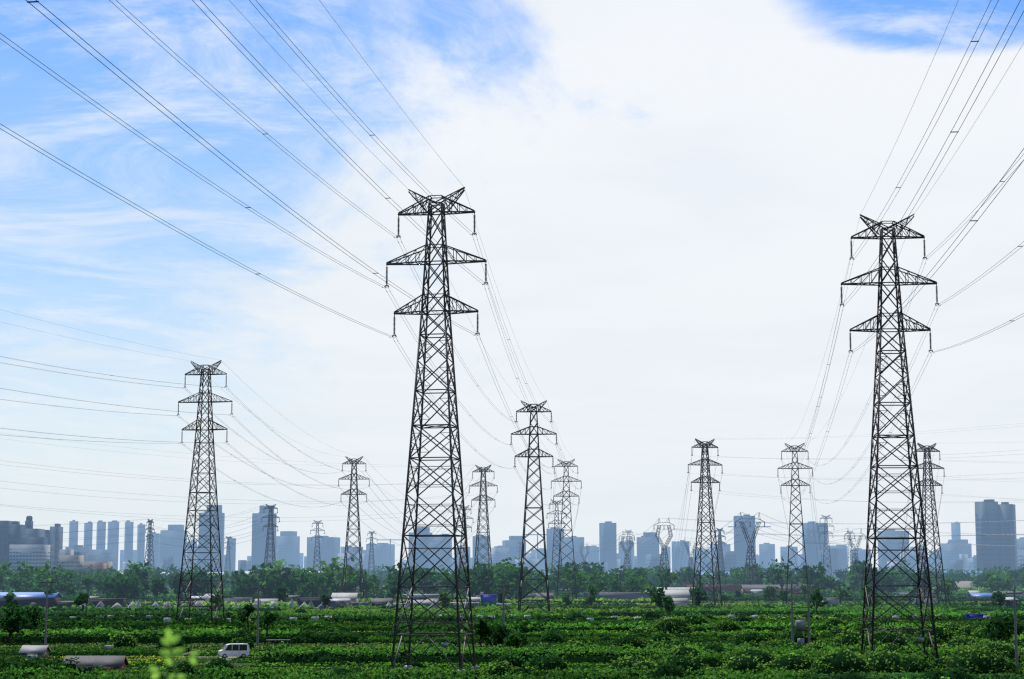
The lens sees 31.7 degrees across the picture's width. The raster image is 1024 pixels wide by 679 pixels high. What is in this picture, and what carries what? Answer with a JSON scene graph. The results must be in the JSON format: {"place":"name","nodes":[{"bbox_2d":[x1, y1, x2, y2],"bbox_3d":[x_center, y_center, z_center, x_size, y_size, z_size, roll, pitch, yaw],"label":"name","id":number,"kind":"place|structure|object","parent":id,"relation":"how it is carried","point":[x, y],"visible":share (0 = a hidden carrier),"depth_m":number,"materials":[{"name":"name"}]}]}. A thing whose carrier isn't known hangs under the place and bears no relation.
{"place":"outdoors","nodes":[
{"label":"outdoors","id":0,"kind":"place"},
{"bbox_2d":[149,628,198,678],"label":"sprig","id":1,"kind":"object","parent":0,"point":[169,639],"visible":1,"depth_m":3.55,"materials":[{"name":"green plant"}]},
{"bbox_2d":[0,499,1023,578],"bbox_3d":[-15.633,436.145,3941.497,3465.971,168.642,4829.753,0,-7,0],"label":"city buildings","id":2,"kind":"structure","parent":0,"point":[955,556],"depth_m":3950.49,"materials":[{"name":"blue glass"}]},
{"bbox_2d":[0,0,1023,571],"label":"sky","id":3,"kind":"structure","parent":0,"point":[668,198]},
{"bbox_2d":[154,579,1023,668],"bbox_3d":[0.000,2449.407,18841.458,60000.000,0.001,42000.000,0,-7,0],"label":"ground","id":4,"kind":"structure","parent":0,"point":[183,654],"depth_m":246.35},
{"bbox_2d":[144,519,154,580],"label":"pylon","id":5,"kind":"object","parent":4,"relation":"on","point":[150,528],"visible":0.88,"depth_m":1482.92,"materials":[{"name":"metal"}]},
{"bbox_2d":[176,360,232,622],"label":"pylon","id":6,"kind":"object","parent":4,"relation":"on","point":[202,401],"visible":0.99,"depth_m":375.88,"materials":[{"name":"metal"}]},
{"bbox_2d":[223,536,232,579],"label":"pylon","id":7,"kind":"object","parent":4,"relation":"on","point":[228,554],"visible":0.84,"depth_m":2161.85,"materials":[{"name":"metal"}]},
{"bbox_2d":[261,504,279,568],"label":"pylon","id":8,"kind":"object","parent":4,"relation":"on","point":[271,508],"visible":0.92,"depth_m":1163.14,"materials":[{"name":"metal"}]},
{"bbox_2d":[267,639,290,644],"bbox_3d":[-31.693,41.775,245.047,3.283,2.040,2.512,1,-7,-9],"label":"bench","id":9,"kind":"object","parent":4,"relation":"on","point":[269,640],"visible":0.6,"depth_m":246.05,"materials":[{"name":"grey"}]},
{"bbox_2d":[310,520,324,572],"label":"pylon","id":10,"kind":"object","parent":4,"relation":"on","point":[318,530],"visible":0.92,"depth_m":1512.83,"materials":[{"name":"metal"}]},
{"bbox_2d":[338,456,369,598],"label":"pylon","id":11,"kind":"object","parent":4,"relation":"on","point":[357,461],"visible":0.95,"depth_m":686.16,"materials":[{"name":"metal"}]},
{"bbox_2d":[366,531,377,568],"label":"pylon","id":12,"kind":"object","parent":4,"relation":"on","point":[371,544],"visible":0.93,"depth_m":1891.89,"materials":[{"name":"metal"}]},
{"bbox_2d":[384,187,487,671],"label":"pylon","id":13,"kind":"object","parent":4,"relation":"on","point":[444,263],"visible":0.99,"depth_m":206.38,"materials":[{"name":"metal"}]},
{"bbox_2d":[0,0,1023,597],"bbox_3d":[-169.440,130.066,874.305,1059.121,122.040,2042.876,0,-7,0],"label":"wires","id":14,"kind":"object","parent":13,"relation":"attached to","point":[486,292],"visible":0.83,"depth_m":199.31,"materials":[{"name":"grey metal"}]},
{"bbox_2d":[455,505,473,575],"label":"pylon","id":15,"kind":"object","parent":4,"relation":"on","point":[461,542],"visible":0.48,"depth_m":1181.57,"materials":[{"name":"metal"}]},
{"bbox_2d":[468,465,497,596],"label":"pylon","id":16,"kind":"object","parent":4,"relation":"on","point":[481,481],"visible":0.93,"depth_m":740.72,"materials":[{"name":"metal"}]},
{"bbox_2d":[0,556,1023,678],"bbox_3d":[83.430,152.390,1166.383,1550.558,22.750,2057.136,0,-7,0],"label":"vegetation","id":17,"kind":"object","parent":4,"relation":"on","point":[132,581],"depth_m":319.91,"materials":[{"name":"green plant"}]},
{"bbox_2d":[0,571,1023,671],"bbox_3d":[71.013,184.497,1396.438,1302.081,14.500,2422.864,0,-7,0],"label":"sheds and shacks","id":18,"kind":"object","parent":4,"relation":"on","point":[679,595],"visible":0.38,"depth_m":557.94,"materials":[{"name":"grey metal"}]},
{"bbox_2d":[0,566,1023,647],"bbox_3d":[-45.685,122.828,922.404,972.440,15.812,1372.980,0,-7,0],"label":"tree trunks","id":19,"kind":"object","parent":4,"relation":"on","point":[393,597],"visible":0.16,"depth_m":730.80,"materials":[{"name":"brown plant"}]},
{"bbox_2d":[516,541,524,567],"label":"pylon","id":20,"kind":"object","parent":4,"relation":"on","point":[520,543],"visible":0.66,"depth_m":2523.44,"materials":[{"name":"metal"}]},
{"bbox_2d":[40,580,1022,667],"bbox_3d":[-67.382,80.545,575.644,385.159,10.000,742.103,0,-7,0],"label":"utility poles","id":21,"kind":"object","parent":4,"relation":"on","point":[800,625],"visible":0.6,"depth_m":255.04,"materials":[{"name":"grey concrete"}]},
{"bbox_2d":[510,400,557,611],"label":"pylon","id":22,"kind":"object","parent":4,"relation":"on","point":[538,456],"visible":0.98,"depth_m":463.42,"materials":[{"name":"metal"}]},
{"bbox_2d":[547,499,566,574],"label":"pylon","id":23,"kind":"object","parent":4,"relation":"on","point":[555,503],"visible":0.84,"depth_m":1086.93,"materials":[{"name":"metal"}]},
{"bbox_2d":[551,459,581,598],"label":"pylon","id":24,"kind":"object","parent":4,"relation":"on","point":[563,476],"visible":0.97,"depth_m":701.96,"materials":[{"name":"metal"}]},
{"bbox_2d":[579,542,588,568],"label":"tower","id":25,"kind":"structure","parent":4,"relation":"on","point":[586,553],"depth_m":1830.62,"materials":[{"name":"metal"}]},
{"bbox_2d":[620,532,634,583],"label":"tower","id":26,"kind":"structure","parent":4,"relation":"on","point":[627,554],"depth_m":1326.10,"materials":[{"name":"metal"}]},
{"bbox_2d":[622,530,634,569],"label":"pylon","id":27,"kind":"object","parent":4,"relation":"on","point":[627,531],"visible":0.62,"depth_m":1845.57,"materials":[{"name":"metal"}]},
{"bbox_2d":[655,519,673,586],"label":"tower","id":28,"kind":"structure","parent":4,"relation":"on","point":[665,550],"depth_m":1019.52,"materials":[{"name":"metal"}]},
{"bbox_2d":[684,539,698,568],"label":"tower","id":29,"kind":"structure","parent":4,"relation":"on","point":[691,559],"depth_m":1560.75,"materials":[{"name":"metal"}]},
{"bbox_2d":[584,512,1023,551],"bbox_3d":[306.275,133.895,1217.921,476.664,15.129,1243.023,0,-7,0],"label":"wires","id":30,"kind":"object","parent":29,"relation":"attached to","point":[762,534],"visible":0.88,"depth_m":1011.14,"materials":[{"name":"grey"}]},
{"bbox_2d":[687,438,722,605],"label":"pylon","id":31,"kind":"object","parent":4,"relation":"on","point":[703,459],"visible":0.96,"depth_m":596.22,"materials":[{"name":"metal"}]},
{"bbox_2d":[714,528,724,581],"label":"pylon","id":32,"kind":"object","parent":4,"relation":"on","point":[719,550],"visible":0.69,"depth_m":1779.41,"materials":[{"name":"metal"}]},
{"bbox_2d":[735,512,764,584],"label":"tower","id":33,"kind":"structure","parent":4,"relation":"on","point":[749,552],"depth_m":921.39,"materials":[{"name":"metal"}]},
{"bbox_2d":[777,443,813,604],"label":"pylon","id":34,"kind":"object","parent":4,"relation":"on","point":[793,449],"visible":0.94,"depth_m":615.40,"materials":[{"name":"metal"}]},
{"bbox_2d":[818,515,834,574],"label":"pylon","id":35,"kind":"object","parent":4,"relation":"on","point":[825,518],"visible":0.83,"depth_m":1374.01,"materials":[{"name":"metal"}]},
{"bbox_2d":[844,531,855,578],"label":"pylon","id":36,"kind":"object","parent":4,"relation":"on","point":[851,532],"visible":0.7,"depth_m":1891.40,"materials":[{"name":"metal"}]},
{"bbox_2d":[844,529,865,585],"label":"tower","id":37,"kind":"structure","parent":4,"relation":"on","point":[854,554],"depth_m":1248.18,"materials":[{"name":"metal"}]},
{"bbox_2d":[840,214,938,658],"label":"pylon","id":38,"kind":"object","parent":4,"relation":"on","point":[900,318],"visible":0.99,"depth_m":221.73,"materials":[{"name":"metal"}]},
{"bbox_2d":[898,536,907,567],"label":"pylon","id":39,"kind":"object","parent":4,"relation":"on","point":[903,551],"visible":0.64,"depth_m":2162.41,"materials":[{"name":"metal"}]},
{"bbox_2d":[911,443,946,603],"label":"pylon","id":40,"kind":"object","parent":4,"relation":"on","point":[924,449],"visible":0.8,"depth_m":615.83,"materials":[{"name":"metal"}]},
{"label":"dirt patch by the van","id":41,"kind":"object","parent":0,"visible":0},
{"bbox_2d":[218,643,249,657],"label":"white van","id":42,"kind":"object","parent":41,"relation":"on","point":[238,649],"visible":0.99,"depth_m":235.15,"materials":[{"name":"white paint"}]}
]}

